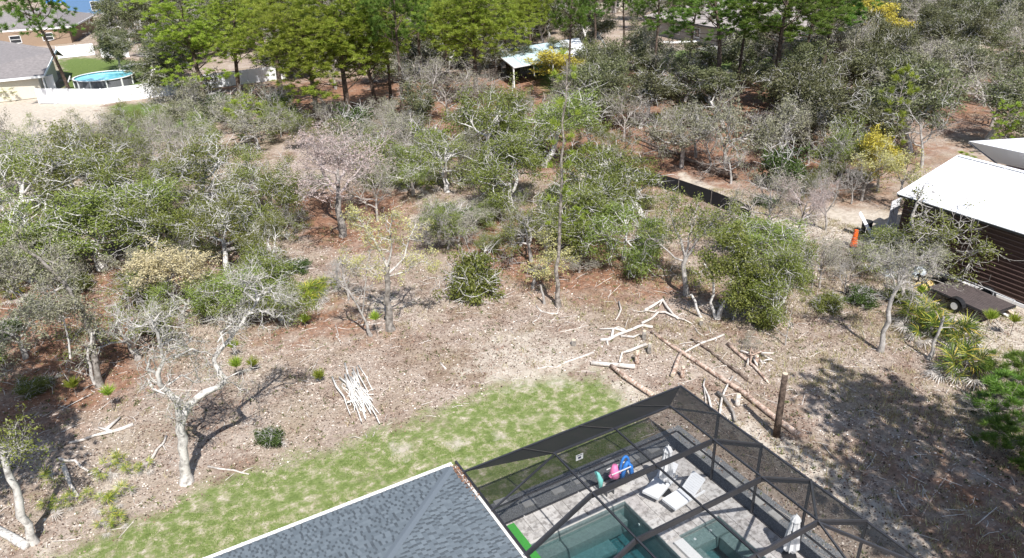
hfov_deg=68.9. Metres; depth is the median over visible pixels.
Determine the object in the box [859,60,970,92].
bare tree
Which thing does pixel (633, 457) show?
stepping stone
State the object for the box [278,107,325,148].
oak tree
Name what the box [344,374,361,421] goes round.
stick
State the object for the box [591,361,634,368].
log
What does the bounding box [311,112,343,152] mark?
oak tree
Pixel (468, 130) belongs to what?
bare tree
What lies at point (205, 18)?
oak tree
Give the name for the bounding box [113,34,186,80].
oak tree
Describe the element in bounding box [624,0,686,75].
pine tree
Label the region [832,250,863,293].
bare tree
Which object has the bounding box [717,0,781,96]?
pine tree
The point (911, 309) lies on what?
palmetto
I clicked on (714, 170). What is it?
fallen tree
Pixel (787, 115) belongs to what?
oak tree
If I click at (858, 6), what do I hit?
pine tree
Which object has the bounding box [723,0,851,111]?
pine tree
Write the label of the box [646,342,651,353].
stump
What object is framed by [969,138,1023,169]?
metal shed
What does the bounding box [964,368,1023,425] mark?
young pine
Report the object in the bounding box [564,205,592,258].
young pine
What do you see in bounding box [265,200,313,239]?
oak tree
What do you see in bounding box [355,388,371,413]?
stick
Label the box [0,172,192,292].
oak tree
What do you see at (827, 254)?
bare tree
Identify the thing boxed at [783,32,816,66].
oak tree
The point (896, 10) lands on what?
oak tree
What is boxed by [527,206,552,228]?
oak tree
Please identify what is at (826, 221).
bare tree
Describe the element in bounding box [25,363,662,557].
grass
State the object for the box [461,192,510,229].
oak tree
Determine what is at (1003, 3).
oak tree
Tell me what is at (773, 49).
oak tree
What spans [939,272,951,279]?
pipe
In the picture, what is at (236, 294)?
oak tree
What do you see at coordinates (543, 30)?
oak tree
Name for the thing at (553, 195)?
bare tree
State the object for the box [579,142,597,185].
young pine
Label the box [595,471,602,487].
inflatable float
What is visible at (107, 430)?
fallen branch
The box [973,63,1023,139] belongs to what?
oak tree
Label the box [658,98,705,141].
bare tree
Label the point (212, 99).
bush
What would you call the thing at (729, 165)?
bare tree
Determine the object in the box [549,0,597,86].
pine tree
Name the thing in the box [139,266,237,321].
oak tree
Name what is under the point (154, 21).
oak tree
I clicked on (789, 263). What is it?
oak tree
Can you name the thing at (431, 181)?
palmetto
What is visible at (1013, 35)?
bare tree
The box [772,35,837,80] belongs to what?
oak tree
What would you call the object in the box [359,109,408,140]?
bare tree
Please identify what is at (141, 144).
oak tree
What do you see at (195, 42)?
pine tree
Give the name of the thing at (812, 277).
dead tree
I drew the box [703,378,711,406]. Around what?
fallen branch
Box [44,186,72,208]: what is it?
bare tree
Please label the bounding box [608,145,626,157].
bush
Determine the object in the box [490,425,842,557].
gravel bed
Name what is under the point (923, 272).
tarp heap
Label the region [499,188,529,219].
oak tree
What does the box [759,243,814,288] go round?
bare tree
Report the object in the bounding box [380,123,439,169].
bare tree
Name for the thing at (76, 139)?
oak tree
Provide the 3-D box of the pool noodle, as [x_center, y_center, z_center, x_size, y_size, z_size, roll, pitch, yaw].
[4.134,6.848,27.050,0.606,1.161,0.177,-10,28,-15]
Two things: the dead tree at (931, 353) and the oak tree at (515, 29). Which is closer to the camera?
the dead tree at (931, 353)
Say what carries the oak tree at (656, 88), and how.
on the ground at (316, 480)
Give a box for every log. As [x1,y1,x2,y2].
[0,526,30,550]
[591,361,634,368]
[610,364,654,395]
[650,330,802,437]
[671,351,682,376]
[690,338,752,382]
[726,342,769,383]
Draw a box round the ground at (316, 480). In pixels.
[0,0,1023,557]
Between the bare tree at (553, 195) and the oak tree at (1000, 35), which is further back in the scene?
the oak tree at (1000, 35)
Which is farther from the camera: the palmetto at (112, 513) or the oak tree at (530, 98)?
the oak tree at (530, 98)
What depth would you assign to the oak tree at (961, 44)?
80.11 m
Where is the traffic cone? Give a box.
[848,229,858,247]
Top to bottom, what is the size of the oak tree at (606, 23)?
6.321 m
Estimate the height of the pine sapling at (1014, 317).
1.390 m
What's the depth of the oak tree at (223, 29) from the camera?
111.21 m
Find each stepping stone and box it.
[493,497,507,504]
[521,497,536,507]
[550,484,564,494]
[571,475,586,484]
[600,457,615,465]
[625,453,639,462]
[645,444,659,452]
[694,449,706,455]
[725,476,739,485]
[749,496,763,505]
[768,510,782,520]
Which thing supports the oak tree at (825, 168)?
on the ground at (316, 480)
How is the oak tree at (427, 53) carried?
on the ground at (316, 480)
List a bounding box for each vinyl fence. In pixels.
[34,67,285,103]
[55,43,94,58]
[100,49,129,57]
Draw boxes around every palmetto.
[0,279,32,306]
[34,494,64,520]
[37,458,71,489]
[49,491,74,512]
[61,484,84,513]
[82,486,102,501]
[88,456,121,481]
[89,490,119,518]
[91,515,118,539]
[100,487,123,508]
[100,502,123,527]
[105,477,137,503]
[105,509,127,530]
[106,448,131,481]
[118,461,143,475]
[132,456,152,475]
[287,288,322,312]
[295,273,331,305]
[305,274,340,294]
[395,171,419,192]
[416,178,440,194]
[648,105,673,128]
[890,300,941,335]
[894,291,956,331]
[902,306,962,349]
[914,305,994,346]
[920,332,999,395]
[922,351,972,384]
[937,339,1003,389]
[939,321,990,353]
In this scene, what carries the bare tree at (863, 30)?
on the ground at (316, 480)
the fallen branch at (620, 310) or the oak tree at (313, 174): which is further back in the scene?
the oak tree at (313, 174)
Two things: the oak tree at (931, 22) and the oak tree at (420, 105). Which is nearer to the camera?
the oak tree at (420, 105)
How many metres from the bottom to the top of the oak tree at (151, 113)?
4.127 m
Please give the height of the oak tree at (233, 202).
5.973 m
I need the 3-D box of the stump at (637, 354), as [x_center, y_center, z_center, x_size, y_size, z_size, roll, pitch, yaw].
[5.756,3.584,34.354,0.268,0.640,0.268,-16,30,-25]
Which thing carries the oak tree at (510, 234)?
on the ground at (316, 480)
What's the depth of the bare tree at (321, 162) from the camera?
48.28 m
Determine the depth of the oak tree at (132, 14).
122.88 m
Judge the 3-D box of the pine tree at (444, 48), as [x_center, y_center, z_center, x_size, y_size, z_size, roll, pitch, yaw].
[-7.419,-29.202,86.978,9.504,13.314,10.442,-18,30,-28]
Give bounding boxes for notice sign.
[576,453,582,460]
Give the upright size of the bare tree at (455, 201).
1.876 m
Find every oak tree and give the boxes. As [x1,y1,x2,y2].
[0,108,15,146]
[0,128,80,224]
[0,129,43,177]
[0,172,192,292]
[0,184,114,282]
[0,224,88,321]
[0,287,67,381]
[1,175,51,205]
[2,219,108,387]
[8,112,61,158]
[19,115,148,208]
[45,123,98,176]
[48,120,97,153]
[48,289,200,379]
[54,135,207,208]
[60,107,119,134]
[68,128,105,183]
[75,118,121,149]
[78,0,157,44]
[85,28,137,69]
[87,254,174,317]
[90,185,219,258]
[93,110,128,144]
[97,246,151,280]
[102,0,134,24]
[102,119,158,179]
[103,14,131,38]
[107,94,148,131]
[111,123,175,180]
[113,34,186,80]
[117,19,163,54]
[119,198,277,257]
[121,0,184,25]
[131,29,224,99]
[133,13,202,65]
[133,98,178,142]
[138,71,209,131]
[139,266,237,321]
[145,0,196,25]
[150,124,263,212]
[152,1,194,31]
[157,231,201,249]
[161,96,227,127]
[162,223,204,274]
[163,173,212,205]
[169,173,286,274]
[180,111,226,146]
[184,235,230,262]
[191,0,221,51]
[197,256,299,320]
[199,240,325,324]
[200,91,241,121]
[203,14,256,55]
[207,175,241,195]
[213,106,290,149]
[215,137,311,213]
[217,81,260,135]
[225,207,256,224]
[231,210,294,265]
[236,149,312,227]
[250,38,317,77]
[254,178,285,207]
[255,34,287,65]
[256,90,297,136]
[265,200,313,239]
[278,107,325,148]
[302,171,328,199]
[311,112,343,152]
[323,112,383,163]
[334,119,385,161]
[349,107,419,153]
[358,38,415,82]
[378,143,441,195]
[382,126,482,192]
[384,75,440,142]
[390,34,444,66]
[405,18,440,62]
[416,194,475,254]
[421,32,469,63]
[428,123,482,184]
[429,23,477,69]
[434,72,529,158]
[451,120,557,215]
[461,5,502,57]
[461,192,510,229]
[466,40,519,76]
[472,229,505,253]
[489,20,527,48]
[492,200,561,265]
[497,94,528,125]
[497,214,544,246]
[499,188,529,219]
[500,78,613,167]
[503,40,538,76]
[511,0,577,42]
[511,83,537,121]
[511,170,625,263]
[524,25,552,38]
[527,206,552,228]
[528,94,578,141]
[542,87,589,108]
[546,36,576,69]
[547,133,652,229]
[549,59,596,102]
[554,5,603,43]
[556,53,646,121]
[570,119,614,153]
[571,35,633,95]
[572,2,601,31]
[575,11,620,50]
[576,32,602,61]
[578,197,683,285]
[588,139,675,224]
[592,126,655,159]
[596,66,691,128]
[615,0,670,26]
[619,17,660,70]
[619,95,731,168]
[622,0,672,16]
[623,37,680,81]
[625,189,658,205]
[634,57,680,102]
[636,20,685,56]
[637,184,745,296]
[645,41,700,82]
[663,107,713,157]
[665,64,746,128]
[667,51,714,101]
[668,37,728,84]
[671,47,713,82]
[683,215,790,333]
[688,79,787,170]
[701,210,819,266]
[702,37,765,83]
[723,18,786,59]
[729,234,821,329]
[734,56,850,137]
[745,4,800,69]
[746,53,790,108]
[750,110,796,150]
[757,94,815,153]
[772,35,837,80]
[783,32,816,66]
[786,47,852,92]
[787,98,829,163]
[789,61,836,144]
[792,168,825,207]
[800,76,906,140]
[803,3,891,62]
[804,121,867,178]
[810,0,862,63]
[811,10,878,75]
[811,149,847,192]
[820,61,858,96]
[820,111,874,179]
[823,40,905,102]
[830,0,907,18]
[833,19,875,87]
[841,49,942,86]
[852,223,948,271]
[855,55,978,152]
[859,18,928,63]
[864,49,966,139]
[865,172,1019,288]
[884,0,917,19]
[886,1,915,23]
[887,23,921,56]
[888,0,910,18]
[903,18,949,46]
[908,6,963,47]
[908,37,1002,109]
[911,0,941,13]
[912,3,956,56]
[914,1,965,54]
[917,0,968,31]
[933,7,995,67]
[936,35,990,86]
[941,0,993,14]
[941,0,1002,26]
[942,9,975,29]
[946,44,1007,106]
[964,4,1000,54]
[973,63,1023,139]
[982,19,1023,59]
[986,51,1023,83]
[992,0,1017,35]
[992,0,1023,56]
[996,37,1023,63]
[1007,0,1023,34]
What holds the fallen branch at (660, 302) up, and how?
on the fallen branch at (652, 317)
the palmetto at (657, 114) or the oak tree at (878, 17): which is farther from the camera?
the oak tree at (878, 17)
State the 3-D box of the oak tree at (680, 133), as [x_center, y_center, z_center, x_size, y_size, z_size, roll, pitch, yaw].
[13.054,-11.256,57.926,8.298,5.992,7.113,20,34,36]
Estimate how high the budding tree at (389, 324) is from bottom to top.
7.157 m
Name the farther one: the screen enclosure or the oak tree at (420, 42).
the oak tree at (420, 42)
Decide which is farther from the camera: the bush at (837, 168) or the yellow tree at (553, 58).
the yellow tree at (553, 58)
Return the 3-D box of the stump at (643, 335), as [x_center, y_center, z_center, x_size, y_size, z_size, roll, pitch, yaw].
[6.401,2.732,36.185,0.268,0.490,0.268,-16,30,-25]
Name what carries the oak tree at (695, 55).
on the ground at (316, 480)
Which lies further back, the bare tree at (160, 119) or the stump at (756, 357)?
the bare tree at (160, 119)
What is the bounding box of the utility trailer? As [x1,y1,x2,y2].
[916,272,1015,313]
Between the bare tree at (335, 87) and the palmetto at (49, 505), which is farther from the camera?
the bare tree at (335, 87)
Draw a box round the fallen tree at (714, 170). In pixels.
[635,134,742,179]
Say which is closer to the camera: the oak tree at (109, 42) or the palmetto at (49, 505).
the palmetto at (49, 505)
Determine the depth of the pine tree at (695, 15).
86.75 m
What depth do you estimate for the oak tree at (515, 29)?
106.66 m
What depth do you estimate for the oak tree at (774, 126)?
60.58 m
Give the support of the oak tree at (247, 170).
on the ground at (316, 480)
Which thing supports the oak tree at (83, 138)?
on the ground at (316, 480)
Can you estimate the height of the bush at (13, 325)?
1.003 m
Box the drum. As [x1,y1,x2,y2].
[861,219,873,234]
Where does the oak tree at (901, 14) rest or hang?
on the ground at (316, 480)
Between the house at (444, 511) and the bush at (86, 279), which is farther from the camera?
the bush at (86, 279)
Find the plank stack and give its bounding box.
[859,212,876,241]
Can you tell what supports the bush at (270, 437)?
on the ground at (316, 480)
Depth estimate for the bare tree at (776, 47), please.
83.11 m
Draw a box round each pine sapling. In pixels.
[62,375,81,395]
[97,382,116,411]
[226,338,238,356]
[228,356,242,378]
[246,356,259,372]
[296,311,310,325]
[311,367,324,381]
[367,309,381,335]
[915,283,929,299]
[983,308,1000,333]
[1005,311,1023,335]
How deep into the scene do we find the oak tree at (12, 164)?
52.20 m
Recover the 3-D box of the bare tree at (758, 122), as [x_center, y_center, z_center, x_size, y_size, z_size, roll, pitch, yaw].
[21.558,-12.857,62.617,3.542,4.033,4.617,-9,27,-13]
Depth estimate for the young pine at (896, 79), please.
56.41 m
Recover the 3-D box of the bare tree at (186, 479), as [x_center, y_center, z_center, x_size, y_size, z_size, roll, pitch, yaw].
[-10.539,3.370,27.341,6.934,8.527,3.609,-16,30,-25]
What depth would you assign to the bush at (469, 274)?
40.02 m
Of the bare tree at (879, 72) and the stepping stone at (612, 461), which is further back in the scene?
the bare tree at (879, 72)
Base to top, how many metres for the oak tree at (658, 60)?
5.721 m
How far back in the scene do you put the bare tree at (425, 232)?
46.32 m
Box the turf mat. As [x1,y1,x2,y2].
[507,523,540,557]
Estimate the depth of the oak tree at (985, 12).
83.86 m
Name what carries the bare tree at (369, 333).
on the ground at (316, 480)
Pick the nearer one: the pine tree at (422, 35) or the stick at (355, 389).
the stick at (355, 389)
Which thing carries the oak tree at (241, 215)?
on the ground at (316, 480)
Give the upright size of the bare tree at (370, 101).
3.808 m
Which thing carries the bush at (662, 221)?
on the ground at (316, 480)
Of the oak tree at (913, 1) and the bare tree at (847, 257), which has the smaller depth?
the bare tree at (847, 257)
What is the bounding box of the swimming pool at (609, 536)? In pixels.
[529,499,680,557]
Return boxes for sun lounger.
[642,462,677,499]
[662,471,705,510]
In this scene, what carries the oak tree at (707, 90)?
on the ground at (316, 480)
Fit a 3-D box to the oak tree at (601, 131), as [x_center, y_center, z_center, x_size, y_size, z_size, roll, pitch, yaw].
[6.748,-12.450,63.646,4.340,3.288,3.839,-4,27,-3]
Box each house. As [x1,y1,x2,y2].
[0,8,96,45]
[0,41,62,101]
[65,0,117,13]
[203,460,530,557]
[590,0,663,12]
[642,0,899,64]
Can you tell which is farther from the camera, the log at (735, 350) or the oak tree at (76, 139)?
the oak tree at (76, 139)
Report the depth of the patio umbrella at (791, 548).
23.54 m
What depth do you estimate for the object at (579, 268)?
42.75 m
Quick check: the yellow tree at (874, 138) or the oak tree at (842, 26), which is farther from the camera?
the oak tree at (842, 26)
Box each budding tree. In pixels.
[120,235,224,310]
[336,201,442,331]
[518,227,581,288]
[847,131,912,200]
[879,145,930,203]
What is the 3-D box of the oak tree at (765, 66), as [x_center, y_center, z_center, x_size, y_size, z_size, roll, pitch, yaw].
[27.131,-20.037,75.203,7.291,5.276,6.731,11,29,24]
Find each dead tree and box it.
[772,310,792,345]
[803,247,817,295]
[926,314,957,360]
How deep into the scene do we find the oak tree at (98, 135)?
63.26 m
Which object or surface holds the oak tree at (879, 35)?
on the ground at (316, 480)
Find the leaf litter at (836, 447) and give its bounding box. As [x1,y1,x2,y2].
[0,181,1023,557]
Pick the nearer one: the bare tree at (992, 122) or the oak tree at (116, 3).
the bare tree at (992, 122)
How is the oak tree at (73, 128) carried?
on the ground at (316, 480)
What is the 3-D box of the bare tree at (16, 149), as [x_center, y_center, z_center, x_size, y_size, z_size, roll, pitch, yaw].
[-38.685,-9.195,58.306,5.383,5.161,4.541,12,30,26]
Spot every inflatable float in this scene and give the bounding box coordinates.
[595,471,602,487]
[608,463,620,478]
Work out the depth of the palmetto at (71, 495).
27.01 m
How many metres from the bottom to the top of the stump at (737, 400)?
0.540 m
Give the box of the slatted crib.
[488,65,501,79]
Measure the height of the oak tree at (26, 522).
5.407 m
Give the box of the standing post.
[772,372,787,437]
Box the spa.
[674,516,765,557]
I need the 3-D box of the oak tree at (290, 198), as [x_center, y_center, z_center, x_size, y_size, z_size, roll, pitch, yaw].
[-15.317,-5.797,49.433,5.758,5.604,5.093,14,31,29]
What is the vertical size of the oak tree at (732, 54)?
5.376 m
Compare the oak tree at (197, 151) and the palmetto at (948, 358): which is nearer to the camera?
the palmetto at (948, 358)
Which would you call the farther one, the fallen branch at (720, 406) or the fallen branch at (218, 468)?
the fallen branch at (720, 406)
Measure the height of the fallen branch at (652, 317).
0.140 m
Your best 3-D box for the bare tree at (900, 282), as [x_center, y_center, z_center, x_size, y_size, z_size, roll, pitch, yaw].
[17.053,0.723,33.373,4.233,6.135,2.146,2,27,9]
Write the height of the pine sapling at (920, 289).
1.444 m
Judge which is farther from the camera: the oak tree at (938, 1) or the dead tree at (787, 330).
the oak tree at (938, 1)
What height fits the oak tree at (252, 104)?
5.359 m
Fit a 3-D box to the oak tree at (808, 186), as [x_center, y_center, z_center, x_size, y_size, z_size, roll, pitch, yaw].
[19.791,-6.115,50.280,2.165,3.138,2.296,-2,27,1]
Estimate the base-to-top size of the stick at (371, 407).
0.066 m
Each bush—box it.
[0,315,24,339]
[5,368,68,399]
[50,269,98,294]
[134,316,173,334]
[157,204,197,234]
[193,88,243,122]
[216,182,256,206]
[249,90,301,127]
[250,85,305,134]
[250,424,288,448]
[282,256,311,275]
[312,174,333,188]
[324,99,378,143]
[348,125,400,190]
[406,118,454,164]
[422,199,478,234]
[428,240,513,309]
[471,94,528,157]
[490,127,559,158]
[538,176,573,206]
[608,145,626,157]
[628,211,668,256]
[749,193,777,207]
[754,136,811,191]
[799,288,849,317]
[828,162,848,175]
[843,282,882,309]
[850,167,882,181]
[878,282,927,305]
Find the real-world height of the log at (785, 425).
0.272 m
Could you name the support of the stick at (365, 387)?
on the stick
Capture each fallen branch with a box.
[58,457,88,471]
[60,463,78,497]
[69,417,133,443]
[151,435,166,458]
[207,465,252,474]
[532,306,559,324]
[536,352,593,369]
[600,324,652,344]
[615,301,621,319]
[619,343,646,362]
[631,309,692,323]
[644,299,678,319]
[684,334,724,351]
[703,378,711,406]
[716,391,736,421]
[719,376,733,413]
[920,463,957,515]
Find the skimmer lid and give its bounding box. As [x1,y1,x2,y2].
[621,485,630,490]
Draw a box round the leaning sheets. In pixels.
[887,198,900,228]
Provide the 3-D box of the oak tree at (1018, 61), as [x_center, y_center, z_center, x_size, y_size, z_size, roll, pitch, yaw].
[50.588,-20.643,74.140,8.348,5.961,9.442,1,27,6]
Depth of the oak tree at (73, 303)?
31.94 m
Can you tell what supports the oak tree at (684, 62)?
on the ground at (316, 480)
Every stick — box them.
[331,376,350,414]
[339,376,362,407]
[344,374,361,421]
[344,378,368,402]
[347,374,364,410]
[350,377,376,415]
[352,368,365,419]
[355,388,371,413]
[356,366,370,412]
[358,365,372,390]
[360,391,379,423]
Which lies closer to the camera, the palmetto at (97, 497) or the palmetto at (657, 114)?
the palmetto at (97, 497)
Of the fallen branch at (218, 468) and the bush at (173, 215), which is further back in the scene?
the bush at (173, 215)
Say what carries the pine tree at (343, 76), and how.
on the ground at (316, 480)
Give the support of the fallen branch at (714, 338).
on the ground at (316, 480)
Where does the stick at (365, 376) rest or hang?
on the leaf litter at (836, 447)
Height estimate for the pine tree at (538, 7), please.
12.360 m
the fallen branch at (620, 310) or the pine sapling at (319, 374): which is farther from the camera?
the fallen branch at (620, 310)
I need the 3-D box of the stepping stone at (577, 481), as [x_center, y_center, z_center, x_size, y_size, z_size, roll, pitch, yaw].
[2.480,7.408,27.546,0.460,0.060,0.360,-13,29,-21]
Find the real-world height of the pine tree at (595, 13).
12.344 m
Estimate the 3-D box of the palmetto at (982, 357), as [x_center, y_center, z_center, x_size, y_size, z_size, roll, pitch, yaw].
[20.252,3.747,32.380,2.630,1.870,2.775,-15,29,-24]
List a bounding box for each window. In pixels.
[8,35,21,42]
[42,32,53,40]
[694,28,700,37]
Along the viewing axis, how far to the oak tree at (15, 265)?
37.78 m
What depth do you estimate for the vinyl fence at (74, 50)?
116.57 m
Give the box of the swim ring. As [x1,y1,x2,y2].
[620,460,633,478]
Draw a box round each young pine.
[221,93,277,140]
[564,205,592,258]
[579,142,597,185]
[878,64,920,149]
[957,151,976,157]
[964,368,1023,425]
[967,411,1023,470]
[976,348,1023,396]
[989,99,1023,139]
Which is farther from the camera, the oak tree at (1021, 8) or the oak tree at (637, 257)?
the oak tree at (1021, 8)
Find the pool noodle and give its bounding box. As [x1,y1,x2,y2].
[619,455,629,472]
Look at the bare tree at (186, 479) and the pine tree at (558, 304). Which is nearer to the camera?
the bare tree at (186, 479)
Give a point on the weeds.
(526, 363)
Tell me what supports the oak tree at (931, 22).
on the ground at (316, 480)
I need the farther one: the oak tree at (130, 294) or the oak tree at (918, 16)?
the oak tree at (918, 16)
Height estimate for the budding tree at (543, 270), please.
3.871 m
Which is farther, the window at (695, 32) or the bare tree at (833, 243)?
the window at (695, 32)
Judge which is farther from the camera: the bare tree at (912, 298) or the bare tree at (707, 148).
the bare tree at (707, 148)
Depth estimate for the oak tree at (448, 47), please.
100.39 m
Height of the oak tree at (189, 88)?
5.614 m
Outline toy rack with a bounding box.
[606,461,630,484]
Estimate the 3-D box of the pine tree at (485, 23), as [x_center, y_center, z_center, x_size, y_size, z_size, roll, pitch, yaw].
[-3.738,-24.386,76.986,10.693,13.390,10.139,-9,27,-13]
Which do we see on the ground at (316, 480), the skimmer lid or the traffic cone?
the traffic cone
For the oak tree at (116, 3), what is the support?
on the ground at (316, 480)
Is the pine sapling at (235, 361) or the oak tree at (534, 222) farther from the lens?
the oak tree at (534, 222)
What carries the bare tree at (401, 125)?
on the ground at (316, 480)
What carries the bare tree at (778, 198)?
on the ground at (316, 480)
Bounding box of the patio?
[506,450,803,557]
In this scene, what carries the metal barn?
on the ground at (316, 480)
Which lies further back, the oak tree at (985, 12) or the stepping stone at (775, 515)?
the oak tree at (985, 12)
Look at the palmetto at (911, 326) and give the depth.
35.19 m
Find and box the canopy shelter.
[493,38,582,87]
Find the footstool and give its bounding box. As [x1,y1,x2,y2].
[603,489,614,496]
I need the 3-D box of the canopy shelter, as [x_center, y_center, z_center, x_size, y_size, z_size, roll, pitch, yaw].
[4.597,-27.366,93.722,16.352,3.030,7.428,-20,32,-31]
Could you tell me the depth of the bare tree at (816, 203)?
43.76 m
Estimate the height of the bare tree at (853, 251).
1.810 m
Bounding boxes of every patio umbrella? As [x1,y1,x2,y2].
[659,445,672,496]
[781,514,800,557]
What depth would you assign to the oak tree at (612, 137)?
60.10 m
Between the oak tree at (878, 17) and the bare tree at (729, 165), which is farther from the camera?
the oak tree at (878, 17)
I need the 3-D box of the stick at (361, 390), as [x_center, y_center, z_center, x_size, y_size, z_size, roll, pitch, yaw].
[-6.647,4.962,32.689,0.180,0.070,4.052,-10,28,-16]
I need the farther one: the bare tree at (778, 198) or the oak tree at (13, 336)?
the bare tree at (778, 198)
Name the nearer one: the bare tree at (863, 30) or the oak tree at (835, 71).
the oak tree at (835, 71)
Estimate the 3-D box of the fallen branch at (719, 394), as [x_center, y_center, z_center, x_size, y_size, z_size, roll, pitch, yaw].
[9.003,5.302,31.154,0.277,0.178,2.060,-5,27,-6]
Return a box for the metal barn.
[893,155,1023,307]
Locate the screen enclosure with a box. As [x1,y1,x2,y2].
[462,385,918,557]
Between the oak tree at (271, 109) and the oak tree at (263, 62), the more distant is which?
the oak tree at (263, 62)
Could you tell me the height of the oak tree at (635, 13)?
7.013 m
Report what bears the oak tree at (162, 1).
on the ground at (316, 480)
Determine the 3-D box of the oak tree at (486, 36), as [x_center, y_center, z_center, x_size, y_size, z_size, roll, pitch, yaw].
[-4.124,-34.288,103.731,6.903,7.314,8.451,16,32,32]
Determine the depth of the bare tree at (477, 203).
49.40 m
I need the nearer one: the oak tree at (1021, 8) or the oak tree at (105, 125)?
the oak tree at (105, 125)
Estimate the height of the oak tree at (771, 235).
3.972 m
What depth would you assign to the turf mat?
24.96 m
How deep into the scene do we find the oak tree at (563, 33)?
112.99 m
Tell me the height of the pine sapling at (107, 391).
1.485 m
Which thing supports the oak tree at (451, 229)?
on the ground at (316, 480)
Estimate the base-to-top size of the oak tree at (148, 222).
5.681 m
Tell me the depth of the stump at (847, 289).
39.53 m
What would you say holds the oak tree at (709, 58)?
on the ground at (316, 480)
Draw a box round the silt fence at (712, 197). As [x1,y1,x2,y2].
[570,154,751,218]
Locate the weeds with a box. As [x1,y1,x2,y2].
[0,183,1023,557]
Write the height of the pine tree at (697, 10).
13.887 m
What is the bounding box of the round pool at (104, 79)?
[72,70,136,88]
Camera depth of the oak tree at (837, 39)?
84.92 m
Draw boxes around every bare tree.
[0,125,16,145]
[0,133,43,192]
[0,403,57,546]
[34,256,92,279]
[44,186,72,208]
[96,254,304,486]
[130,116,187,161]
[134,109,174,150]
[147,118,212,159]
[209,92,244,129]
[256,80,301,98]
[267,118,398,237]
[300,35,356,88]
[310,95,345,127]
[318,238,388,336]
[324,244,362,299]
[331,152,401,221]
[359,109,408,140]
[360,94,400,130]
[370,96,437,128]
[374,106,428,146]
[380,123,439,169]
[383,48,462,123]
[399,203,477,246]
[416,191,474,211]
[417,54,483,121]
[427,200,495,235]
[441,103,480,129]
[444,208,493,244]
[450,68,506,117]
[450,111,495,147]
[464,191,508,218]
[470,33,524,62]
[540,285,545,304]
[541,188,564,201]
[545,196,568,242]
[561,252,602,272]
[598,84,658,140]
[637,211,672,228]
[639,99,671,156]
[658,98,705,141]
[685,120,727,165]
[697,135,751,183]
[707,160,816,238]
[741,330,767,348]
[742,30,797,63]
[747,103,781,146]
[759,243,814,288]
[772,168,843,240]
[791,230,847,288]
[800,167,854,230]
[819,237,853,257]
[820,238,868,268]
[823,253,861,280]
[828,16,884,54]
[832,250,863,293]
[838,161,867,203]
[856,233,964,305]
[858,234,954,352]
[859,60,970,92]
[883,83,964,167]
[889,33,981,65]
[896,0,947,22]
[896,271,927,325]
[947,58,1023,126]
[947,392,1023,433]
[1001,24,1023,52]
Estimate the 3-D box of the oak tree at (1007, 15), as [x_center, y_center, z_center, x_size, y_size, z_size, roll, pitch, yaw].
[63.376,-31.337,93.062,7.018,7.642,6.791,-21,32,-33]
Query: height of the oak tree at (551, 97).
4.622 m
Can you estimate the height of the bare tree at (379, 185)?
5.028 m
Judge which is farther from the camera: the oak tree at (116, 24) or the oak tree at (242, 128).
the oak tree at (116, 24)
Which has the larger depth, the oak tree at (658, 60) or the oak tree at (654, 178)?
the oak tree at (658, 60)
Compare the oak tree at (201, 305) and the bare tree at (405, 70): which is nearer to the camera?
the oak tree at (201, 305)
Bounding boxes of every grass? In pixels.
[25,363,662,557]
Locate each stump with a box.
[571,339,575,346]
[634,350,639,363]
[641,330,645,340]
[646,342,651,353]
[679,366,684,377]
[734,393,740,406]
[754,354,758,365]
[845,284,850,295]
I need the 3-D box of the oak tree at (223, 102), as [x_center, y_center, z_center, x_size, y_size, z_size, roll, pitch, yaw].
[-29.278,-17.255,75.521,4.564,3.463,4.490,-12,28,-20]
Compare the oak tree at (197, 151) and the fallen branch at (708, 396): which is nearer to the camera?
the fallen branch at (708, 396)
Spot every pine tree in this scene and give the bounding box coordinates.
[0,0,85,88]
[119,0,241,102]
[182,0,268,95]
[206,0,315,95]
[229,3,268,45]
[244,2,364,127]
[275,0,390,110]
[316,0,409,116]
[354,0,433,116]
[356,0,415,108]
[378,0,450,78]
[404,0,482,85]
[422,0,531,103]
[465,0,545,75]
[497,0,554,67]
[543,45,581,307]
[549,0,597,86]
[569,0,614,44]
[602,0,645,60]
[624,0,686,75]
[657,0,789,111]
[666,0,722,52]
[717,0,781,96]
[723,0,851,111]
[778,0,854,54]
[794,0,888,69]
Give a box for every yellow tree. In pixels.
[521,45,584,76]
[853,0,919,31]
[855,122,907,191]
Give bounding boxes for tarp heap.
[882,262,906,277]
[908,263,926,276]
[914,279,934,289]
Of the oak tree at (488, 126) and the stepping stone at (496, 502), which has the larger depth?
the oak tree at (488, 126)
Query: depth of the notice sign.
26.12 m
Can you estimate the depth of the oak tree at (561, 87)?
73.27 m

